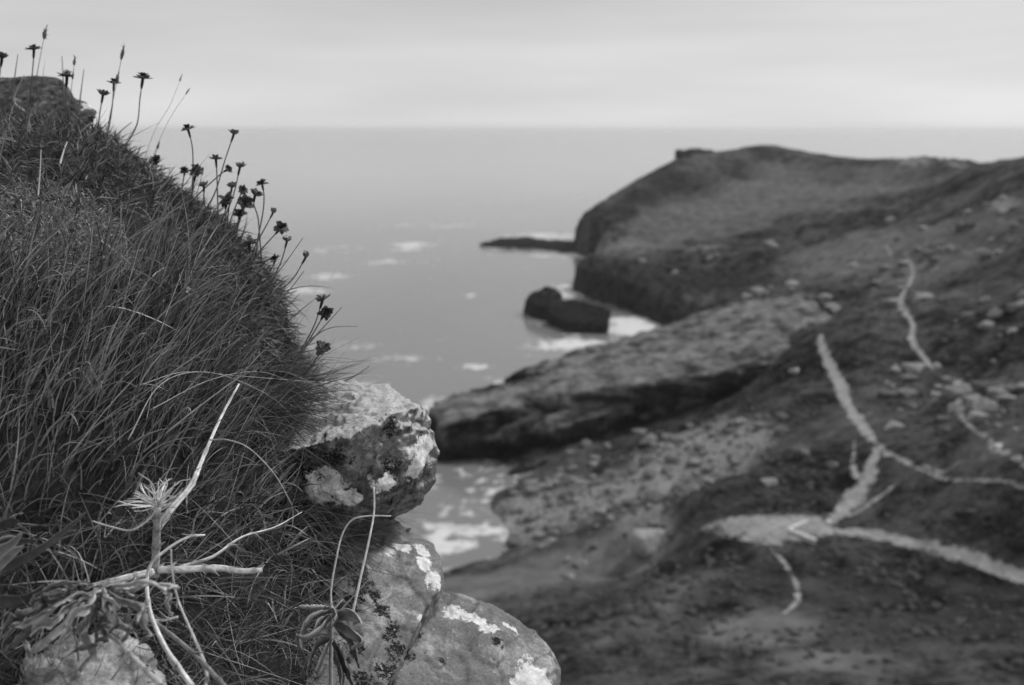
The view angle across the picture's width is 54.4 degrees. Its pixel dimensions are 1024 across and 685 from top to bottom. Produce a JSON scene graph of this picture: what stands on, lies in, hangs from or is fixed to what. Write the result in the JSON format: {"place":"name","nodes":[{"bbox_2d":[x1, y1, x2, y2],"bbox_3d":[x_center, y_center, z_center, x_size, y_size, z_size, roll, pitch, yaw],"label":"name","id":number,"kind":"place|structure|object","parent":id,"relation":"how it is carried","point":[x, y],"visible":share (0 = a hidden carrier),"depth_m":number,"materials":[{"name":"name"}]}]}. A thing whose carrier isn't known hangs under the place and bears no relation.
{"place":"outdoors","nodes":[
{"label":"outdoors","id":0,"kind":"place"},
{"bbox_2d":[0,63,444,684],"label":"turf bank","id":1,"kind":"structure","parent":0,"point":[5,667],"depth_m":1.10,"materials":[{"name":"grey plant"}]},
{"bbox_2d":[0,51,7,72],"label":"thrift flower","id":2,"kind":"object","parent":1,"relation":"on","point":[3,55],"visible":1,"depth_m":1.63,"materials":[{"name":"black plant"}]},
{"bbox_2d":[11,55,17,99],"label":"grass stalk","id":3,"kind":"object","parent":1,"relation":"on","point":[14,80],"depth_m":1.68,"materials":[{"name":"grey plant"}]},
{"bbox_2d":[13,75,24,111],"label":"grass stalk","id":4,"kind":"object","parent":1,"relation":"on","point":[16,105],"depth_m":1.67,"materials":[{"name":"grey plant"}]},
{"bbox_2d":[25,44,41,103],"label":"thrift flower","id":5,"kind":"object","parent":1,"relation":"on","point":[33,47],"visible":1,"depth_m":1.64,"materials":[{"name":"black plant"}]},
{"bbox_2d":[37,150,40,196],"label":"grass stalk","id":6,"kind":"object","parent":1,"relation":"on","point":[39,176],"depth_m":1.31,"materials":[{"name":"grey plant"}]},
{"bbox_2d":[36,25,47,97],"bbox_3d":[-0.788,-0.472,1.673,0.030,0.120,0.012,0,12,0],"label":"grass spike","id":7,"kind":"object","parent":1,"relation":"on","point":[44,34],"depth_m":1.67,"materials":[{"name":"grey plant"}]},
{"bbox_2d":[0,512,86,607],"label":"plantain plant","id":8,"kind":"object","parent":1,"relation":"on","point":[9,550],"visible":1,"depth_m":0.89,"materials":[{"name":"grey plant"}]},
{"bbox_2d":[0,75,96,123],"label":"crest rock","id":9,"kind":"object","parent":1,"relation":"on","point":[51,88],"visible":0.5,"depth_m":1.88,"materials":[{"name":"grey stone"}]},
{"bbox_2d":[62,59,64,99],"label":"grass stalk","id":10,"kind":"object","parent":1,"relation":"on","point":[63,82],"depth_m":1.69,"materials":[{"name":"grey plant"}]},
{"bbox_2d":[59,142,67,164],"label":"grass stalk","id":11,"kind":"object","parent":1,"relation":"on","point":[61,158],"depth_m":1.41,"materials":[{"name":"grey plant"}]},
{"bbox_2d":[57,69,73,118],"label":"thrift flower","id":12,"kind":"object","parent":1,"relation":"on","point":[66,74],"visible":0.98,"depth_m":1.62,"materials":[{"name":"black plant"}]},
{"bbox_2d":[69,56,75,121],"bbox_3d":[-0.725,-0.413,1.647,0.022,0.122,0.008,0,12,0],"label":"grass spike","id":13,"kind":"object","parent":1,"relation":"on","point":[74,61],"depth_m":1.64,"materials":[{"name":"grey plant"}]},
{"bbox_2d":[0,170,145,287],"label":"dry moss","id":14,"kind":"object","parent":1,"relation":"on","point":[29,190],"visible":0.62,"depth_m":1.27,"materials":[{"name":"grey plant"}]},
{"bbox_2d":[77,70,83,115],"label":"grass stalk","id":15,"kind":"object","parent":1,"relation":"on","point":[80,96],"depth_m":1.67,"materials":[{"name":"grey plant"}]},
{"bbox_2d":[87,114,95,127],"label":"thrift flower","id":16,"kind":"object","parent":1,"relation":"on","point":[91,116],"visible":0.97,"depth_m":1.61,"materials":[{"name":"black plant"}]},
{"bbox_2d":[18,625,166,684],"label":"stone","id":17,"kind":"object","parent":1,"relation":"on","point":[111,664],"visible":0.73,"depth_m":0.89,"materials":[{"name":"grey stone"}]},
{"bbox_2d":[0,579,179,672],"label":"withered plant","id":18,"kind":"object","parent":17,"relation":"on","point":[86,599],"visible":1,"depth_m":0.84,"materials":[{"name":"grey plant"}]},
{"bbox_2d":[97,89,110,134],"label":"thrift flower","id":19,"kind":"object","parent":1,"relation":"on","point":[103,92],"visible":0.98,"depth_m":1.60,"materials":[{"name":"black plant"}]},
{"bbox_2d":[106,78,120,137],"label":"thrift flower","id":20,"kind":"object","parent":1,"relation":"on","point":[113,81],"visible":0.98,"depth_m":1.59,"materials":[{"name":"black plant"}]},
{"bbox_2d":[106,46,124,138],"bbox_3d":[-0.643,-0.395,1.615,0.044,0.177,0.010,0,12,0],"label":"grass spike","id":21,"kind":"object","parent":1,"relation":"on","point":[121,58],"depth_m":1.61,"materials":[{"name":"grey plant"}]},
{"bbox_2d":[101,240,141,281],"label":"grass stalk","id":22,"kind":"object","parent":1,"relation":"on","point":[120,256],"depth_m":1.24,"materials":[{"name":"plant"}]},
{"bbox_2d":[124,72,152,150],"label":"thrift flower","id":23,"kind":"object","parent":1,"relation":"on","point":[142,76],"visible":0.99,"depth_m":1.56,"materials":[{"name":"black plant"}]},
{"bbox_2d":[148,154,161,170],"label":"thrift flower","id":24,"kind":"object","parent":1,"relation":"on","point":[156,159],"visible":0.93,"depth_m":1.56,"materials":[{"name":"black plant"}]},
{"bbox_2d":[0,98,323,400],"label":"turf foliage","id":25,"kind":"object","parent":1,"relation":"on","point":[46,124],"visible":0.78,"depth_m":1.47,"materials":[{"name":"grey plant"}]},
{"bbox_2d":[144,74,182,158],"bbox_3d":[-0.555,-0.338,1.583,0.076,0.174,0.003,0,12,0],"label":"grass spike","id":26,"kind":"object","parent":1,"relation":"on","point":[163,115],"depth_m":1.58,"materials":[{"name":"grey plant"}]},
{"bbox_2d":[153,88,189,155],"bbox_3d":[-0.544,-0.326,1.583,0.077,0.155,0.005,0,12,0],"label":"grass spike","id":27,"kind":"object","parent":1,"relation":"on","point":[187,91],"depth_m":1.58,"materials":[{"name":"grey plant"}]},
{"bbox_2d":[180,166,187,197],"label":"thrift flower","id":28,"kind":"object","parent":1,"relation":"on","point":[184,169],"visible":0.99,"depth_m":1.53,"materials":[{"name":"black plant"}]},
{"bbox_2d":[172,286,198,325],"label":"thrift flower","id":29,"kind":"object","parent":1,"relation":"on","point":[189,293],"visible":0.71,"depth_m":1.19,"materials":[{"name":"grey plant"}]},
{"bbox_2d":[73,383,301,684],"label":"dried umbel plant","id":30,"kind":"object","parent":1,"relation":"on","point":[155,568],"visible":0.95,"depth_m":0.96,"materials":[{"name":"grey plant"}]},
{"bbox_2d":[181,124,195,203],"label":"thrift flower","id":31,"kind":"object","parent":1,"relation":"on","point":[187,127],"visible":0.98,"depth_m":1.50,"materials":[{"name":"black plant"}]},
{"bbox_2d":[187,163,203,201],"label":"thrift flower","id":32,"kind":"object","parent":1,"relation":"on","point":[197,172],"visible":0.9,"depth_m":1.52,"materials":[{"name":"black plant"}]},
{"bbox_2d":[197,180,207,208],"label":"thrift flower","id":33,"kind":"object","parent":1,"relation":"on","point":[203,184],"visible":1,"depth_m":1.52,"materials":[{"name":"black plant"}]},
{"bbox_2d":[128,371,290,439],"bbox_3d":[-0.331,0.111,1.189,0.014,0.191,0.380,4,13,18],"label":"grass stalk","id":34,"kind":"object","parent":1,"relation":"on","point":[181,374],"depth_m":1.08,"materials":[{"name":"grey plant"}]},
{"bbox_2d":[190,164,231,203],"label":"thrift flower","id":35,"kind":"object","parent":1,"relation":"on","point":[228,168],"visible":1,"depth_m":1.52,"materials":[{"name":"black plant"}]},
{"bbox_2d":[210,154,222,222],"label":"thrift flower","id":36,"kind":"object","parent":1,"relation":"on","point":[215,157],"visible":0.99,"depth_m":1.52,"materials":[{"name":"black plant"}]},
{"bbox_2d":[203,129,238,215],"bbox_3d":[-0.447,-0.249,1.525,0.096,0.154,0.015,8,15,34],"label":"thrift flower","id":37,"kind":"object","parent":1,"relation":"on","point":[233,131],"visible":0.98,"depth_m":1.51,"materials":[{"name":"black plant"}]},
{"bbox_2d":[150,371,294,409],"bbox_3d":[-0.331,0.064,1.229,0.017,0.086,0.389,2,13,11],"label":"grass stalk","id":38,"kind":"object","parent":1,"relation":"on","point":[203,382],"depth_m":1.11,"materials":[{"name":"grey plant"}]},
{"bbox_2d":[140,371,311,384],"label":"grass stalk","id":39,"kind":"object","parent":1,"relation":"on","point":[222,374],"depth_m":1.17,"materials":[{"name":"grey plant"}]},
{"bbox_2d":[218,191,234,226],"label":"thrift flower","id":40,"kind":"object","parent":1,"relation":"on","point":[227,200],"visible":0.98,"depth_m":1.51,"materials":[{"name":"black plant"}]},
{"bbox_2d":[226,181,236,232],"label":"thrift flower","id":41,"kind":"object","parent":1,"relation":"on","point":[232,185],"visible":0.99,"depth_m":1.51,"materials":[{"name":"black plant"}]},
{"bbox_2d":[221,161,246,229],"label":"thrift flower","id":42,"kind":"object","parent":1,"relation":"on","point":[239,165],"visible":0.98,"depth_m":1.51,"materials":[{"name":"black plant"}]},
{"bbox_2d":[227,185,247,231],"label":"thrift flower","id":43,"kind":"object","parent":1,"relation":"on","point":[243,189],"visible":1,"depth_m":1.50,"materials":[{"name":"black plant"}]},
{"bbox_2d":[231,208,247,240],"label":"thrift flower","id":44,"kind":"object","parent":1,"relation":"on","point":[238,213],"visible":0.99,"depth_m":1.50,"materials":[{"name":"black plant"}]},
{"bbox_2d":[235,194,253,238],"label":"thrift flower","id":45,"kind":"object","parent":1,"relation":"on","point":[245,201],"visible":0.98,"depth_m":1.50,"materials":[{"name":"black plant"}]},
{"bbox_2d":[240,235,257,269],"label":"thrift flower","id":46,"kind":"object","parent":1,"relation":"on","point":[249,240],"visible":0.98,"depth_m":1.47,"materials":[{"name":"grey plant"}]},
{"bbox_2d":[209,439,291,504],"bbox_3d":[-0.281,0.140,1.059,0.085,0.081,0.031,0,12,0],"label":"grass stalk","id":47,"kind":"object","parent":1,"relation":"on","point":[258,456],"depth_m":1.05,"materials":[{"name":"grey plant"}]},
{"bbox_2d":[250,188,262,260],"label":"thrift flower","id":48,"kind":"object","parent":1,"relation":"on","point":[256,192],"visible":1,"depth_m":1.48,"materials":[{"name":"grey plant"}]},
{"bbox_2d":[255,179,268,258],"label":"thrift flower","id":49,"kind":"object","parent":1,"relation":"on","point":[261,182],"visible":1,"depth_m":1.49,"materials":[{"name":"black plant"}]},
{"bbox_2d":[250,207,276,258],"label":"thrift flower","id":50,"kind":"object","parent":1,"relation":"on","point":[273,210],"visible":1,"depth_m":1.50,"materials":[{"name":"grey plant"}]},
{"bbox_2d":[249,221,288,265],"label":"thrift flower","id":51,"kind":"object","parent":1,"relation":"on","point":[281,227],"visible":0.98,"depth_m":1.47,"materials":[{"name":"black plant"}]},
{"bbox_2d":[261,253,280,290],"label":"thrift flower","id":52,"kind":"object","parent":1,"relation":"on","point":[273,257],"visible":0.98,"depth_m":1.44,"materials":[{"name":"grey plant"}]},
{"bbox_2d":[240,238,302,299],"bbox_3d":[-0.317,-0.096,1.310,0.088,0.083,0.002,0,12,0],"label":"grass stalk","id":53,"kind":"object","parent":1,"relation":"on","point":[271,277],"depth_m":1.31,"materials":[{"name":"grey plant"}]},
{"bbox_2d":[266,235,291,295],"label":"thrift flower","id":54,"kind":"object","parent":1,"relation":"on","point":[286,238],"visible":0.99,"depth_m":1.45,"materials":[{"name":"grey plant"}]},
{"bbox_2d":[257,271,303,317],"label":"grass stalk","id":55,"kind":"object","parent":1,"relation":"on","point":[279,299],"depth_m":1.38,"materials":[{"name":"grey plant"}]},
{"bbox_2d":[254,250,308,309],"bbox_3d":[-0.352,-0.060,1.418,0.150,0.148,0.011,4,13,18],"label":"thrift flower","id":56,"kind":"object","parent":1,"relation":"on","point":[305,254],"visible":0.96,"depth_m":1.40,"materials":[{"name":"grey plant"}]},
{"bbox_2d":[295,293,329,367],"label":"thrift flower","id":57,"kind":"object","parent":1,"relation":"on","point":[321,297],"visible":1,"depth_m":1.39,"materials":[{"name":"black plant"}]},
{"bbox_2d":[292,305,333,370],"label":"thrift flower","id":58,"kind":"object","parent":1,"relation":"on","point":[325,312],"visible":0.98,"depth_m":1.39,"materials":[{"name":"black plant"}]},
{"bbox_2d":[286,307,341,368],"bbox_3d":[-0.277,-0.005,1.391,0.083,0.091,0.003,0,12,0],"label":"grass stalk","id":59,"kind":"object","parent":1,"relation":"on","point":[304,348],"depth_m":1.39,"materials":[{"name":"grey plant"}]},
{"bbox_2d":[299,340,330,386],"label":"thrift flower","id":60,"kind":"object","parent":1,"relation":"on","point":[321,345],"visible":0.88,"depth_m":1.38,"materials":[{"name":"black plant"}]},
{"bbox_2d":[279,326,353,364],"bbox_3d":[-0.269,0.005,1.383,0.112,0.057,0.003,0,12,0],"label":"grass stalk","id":61,"kind":"object","parent":1,"relation":"on","point":[299,348],"depth_m":1.38,"materials":[{"name":"grey plant"}]},
{"bbox_2d":[295,487,390,684],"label":"plantain plant","id":62,"kind":"object","parent":1,"relation":"on","point":[353,638],"visible":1,"depth_m":1.07,"materials":[{"name":"grey plant"}]},
{"bbox_2d":[273,379,439,529],"bbox_3d":[-0.239,0.181,1.448,0.278,0.247,0.360,0,12,0],"label":"ledge rock","id":63,"kind":"object","parent":1,"relation":"on","point":[389,432],"visible":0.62,"depth_m":1.32,"materials":[{"name":"grey stone"}]},
{"bbox_2d":[306,519,443,684],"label":"ledge rock","id":64,"kind":"object","parent":1,"relation":"on","point":[419,603],"visible":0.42,"depth_m":1.31,"materials":[{"name":"grey stone"}]},
{"bbox_2d":[393,591,560,684],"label":"ledge rock","id":65,"kind":"object","parent":1,"relation":"on","point":[462,639],"visible":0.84,"depth_m":1.38,"materials":[{"name":"grey stone"}]},
{"bbox_2d":[0,0,1023,126],"label":"sky","id":66,"kind":"structure","parent":0,"point":[243,63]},
{"bbox_2d":[90,127,1023,570],"bbox_3d":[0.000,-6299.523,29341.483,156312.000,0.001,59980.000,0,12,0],"label":"sea","id":67,"kind":"structure","parent":0,"point":[392,229],"depth_m":853.29,"materials":[{"name":"liquid"}]},
{"bbox_2d":[479,237,573,250],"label":"rock spit","id":68,"kind":"structure","parent":67,"relation":"in","point":[531,242],"depth_m":671.37,"materials":[{"name":"grey stone"}]},
{"bbox_2d":[523,286,610,333],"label":"sea rock","id":69,"kind":"object","parent":67,"relation":"in","point":[550,306],"visible":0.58,"depth_m":405.17,"materials":[{"name":"black stone"}]},
{"bbox_2d":[443,145,1023,684],"bbox_3d":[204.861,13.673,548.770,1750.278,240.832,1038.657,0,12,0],"label":"hillside","id":70,"kind":"structure","parent":0,"point":[681,199],"depth_m":197.02,"materials":[{"name":"grey plant"}]},
{"bbox_2d":[603,216,613,224],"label":"boulder","id":71,"kind":"object","parent":70,"relation":"on","point":[607,220],"visible":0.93,"depth_m":598.55,"materials":[{"name":"stone"}]},
{"bbox_2d":[428,296,832,475],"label":"rock ledge","id":72,"kind":"object","parent":70,"relation":"on","point":[641,376],"visible":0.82,"depth_m":260.31,"materials":[{"name":"grey stone"}]},
{"bbox_2d":[443,407,837,578],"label":"rubble","id":73,"kind":"object","parent":70,"relation":"on","point":[572,493],"visible":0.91,"depth_m":203.10,"materials":[{"name":"stone"}]},
{"bbox_2d":[629,528,664,558],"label":"boulder","id":74,"kind":"object","parent":70,"relation":"on","point":[644,543],"visible":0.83,"depth_m":163.33,"materials":[{"name":"stone"}]},
{"bbox_2d":[658,558,677,573],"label":"boulder","id":75,"kind":"object","parent":70,"relation":"on","point":[666,565],"visible":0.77,"depth_m":146.59,"materials":[{"name":"stone"}]},
{"bbox_2d":[675,148,713,158],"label":"crag","id":76,"kind":"structure","parent":70,"relation":"on","point":[679,153],"depth_m":685.67,"materials":[{"name":"grey stone"}]},
{"bbox_2d":[695,245,703,250],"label":"boulder","id":77,"kind":"object","parent":70,"relation":"on","point":[699,247],"visible":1,"depth_m":499.02,"materials":[{"name":"stone"}]},
{"bbox_2d":[717,486,726,492],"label":"boulder","id":78,"kind":"object","parent":70,"relation":"on","point":[721,489],"visible":1,"depth_m":159.44,"materials":[{"name":"stone"}]},
{"bbox_2d":[733,418,746,425],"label":"boulder","id":79,"kind":"object","parent":70,"relation":"on","point":[740,421],"visible":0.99,"depth_m":208.88,"materials":[{"name":"stone"}]},
{"bbox_2d":[742,293,753,300],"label":"boulder","id":80,"kind":"object","parent":70,"relation":"on","point":[745,296],"visible":0.91,"depth_m":385.88,"materials":[{"name":"stone"}]},
{"bbox_2d":[485,157,1023,684],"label":"scrub","id":81,"kind":"object","parent":70,"relation":"on","point":[727,661],"visible":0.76,"depth_m":128.75,"materials":[{"name":"grey plant"}]},
{"bbox_2d":[699,513,836,545],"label":"dirt path","id":82,"kind":"structure","parent":70,"relation":"on","point":[757,527],"depth_m":147.57,"materials":[{"name":"grey soil"}]},
{"bbox_2d":[787,520,816,543],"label":"wall","id":83,"kind":"structure","parent":82,"relation":"on","point":[793,531],"depth_m":144.20,"materials":[{"name":"stone"}]},
{"bbox_2d":[770,549,801,613],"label":"footpath","id":84,"kind":"structure","parent":70,"relation":"on","point":[794,604],"depth_m":126.00,"materials":[{"name":"grey soil"}]},
{"bbox_2d":[789,368,798,372],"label":"boulder","id":85,"kind":"object","parent":70,"relation":"on","point":[795,370],"visible":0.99,"depth_m":235.55,"materials":[{"name":"stone"}]},
{"bbox_2d":[610,157,1023,442],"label":"scree","id":86,"kind":"structure","parent":70,"relation":"on","point":[974,402],"depth_m":213.23,"materials":[{"name":"stone"}]},
{"bbox_2d":[816,334,876,443],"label":"footpath","id":87,"kind":"structure","parent":70,"relation":"on","point":[842,389],"depth_m":208.84,"materials":[{"name":"grey soil"}]},
{"bbox_2d":[826,446,881,524],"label":"footpath","id":88,"kind":"structure","parent":70,"relation":"on","point":[853,496],"depth_m":157.54,"materials":[{"name":"grey soil"}]},
{"bbox_2d":[849,441,859,478],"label":"footpath","id":89,"kind":"structure","parent":70,"relation":"on","point":[855,473],"depth_m":163.54,"materials":[{"name":"grey soil"}]},
{"bbox_2d":[847,485,894,516],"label":"footpath","id":90,"kind":"structure","parent":70,"relation":"on","point":[875,499],"depth_m":153.02,"materials":[{"name":"grey soil"}]},
{"bbox_2d":[884,242,893,261],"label":"footpath","id":91,"kind":"structure","parent":70,"relation":"on","point":[889,253],"depth_m":387.46,"materials":[{"name":"grey soil"}]},
{"bbox_2d":[885,216,894,222],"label":"boulder","id":92,"kind":"object","parent":70,"relation":"on","point":[889,219],"visible":1,"depth_m":458.25,"materials":[{"name":"stone"}]},
{"bbox_2d":[897,251,934,370],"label":"footpath","id":93,"kind":"structure","parent":70,"relation":"on","point":[912,340],"depth_m":256.12,"materials":[{"name":"grey soil"}]},
{"bbox_2d":[833,527,1023,583],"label":"footpath","id":94,"kind":"structure","parent":70,"relation":"on","point":[981,561],"depth_m":133.33,"materials":[{"name":"grey soil"}]},
{"bbox_2d":[932,362,940,368],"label":"boulder","id":95,"kind":"object","parent":70,"relation":"on","point":[936,365],"visible":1,"depth_m":207.63,"materials":[{"name":"stone"}]},
{"bbox_2d":[922,461,959,472],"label":"footpath","id":96,"kind":"structure","parent":70,"relation":"on","point":[928,467],"depth_m":152.28,"materials":[{"name":"grey soil"}]},
{"bbox_2d":[876,442,1023,488],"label":"footpath","id":97,"kind":"structure","parent":70,"relation":"on","point":[886,453],"depth_m":149.85,"materials":[{"name":"grey soil"}]},
{"bbox_2d":[957,406,965,411],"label":"boulder","id":98,"kind":"object","parent":70,"relation":"on","point":[960,408],"visible":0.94,"depth_m":173.50,"materials":[{"name":"stone"}]},
{"bbox_2d":[939,374,1023,467],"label":"footpath","id":99,"kind":"structure","parent":70,"relation":"on","point":[1017,458],"depth_m":149.38,"materials":[{"name":"grey soil"}]},
{"bbox_2d":[993,443,1002,448],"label":"boulder","id":100,"kind":"object","parent":99,"relation":"on","point":[997,445],"visible":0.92,"depth_m":145.46,"materials":[{"name":"stone"}]},
{"bbox_2d":[980,296,990,302],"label":"boulder","id":101,"kind":"object","parent":70,"relation":"on","point":[984,299],"visible":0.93,"depth_m":251.07,"materials":[{"name":"stone"}]},
{"bbox_2d":[999,195,1007,200],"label":"boulder","id":102,"kind":"object","parent":70,"relation":"on","point":[1002,197],"visible":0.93,"depth_m":371.90,"materials":[{"name":"stone"}]}
]}

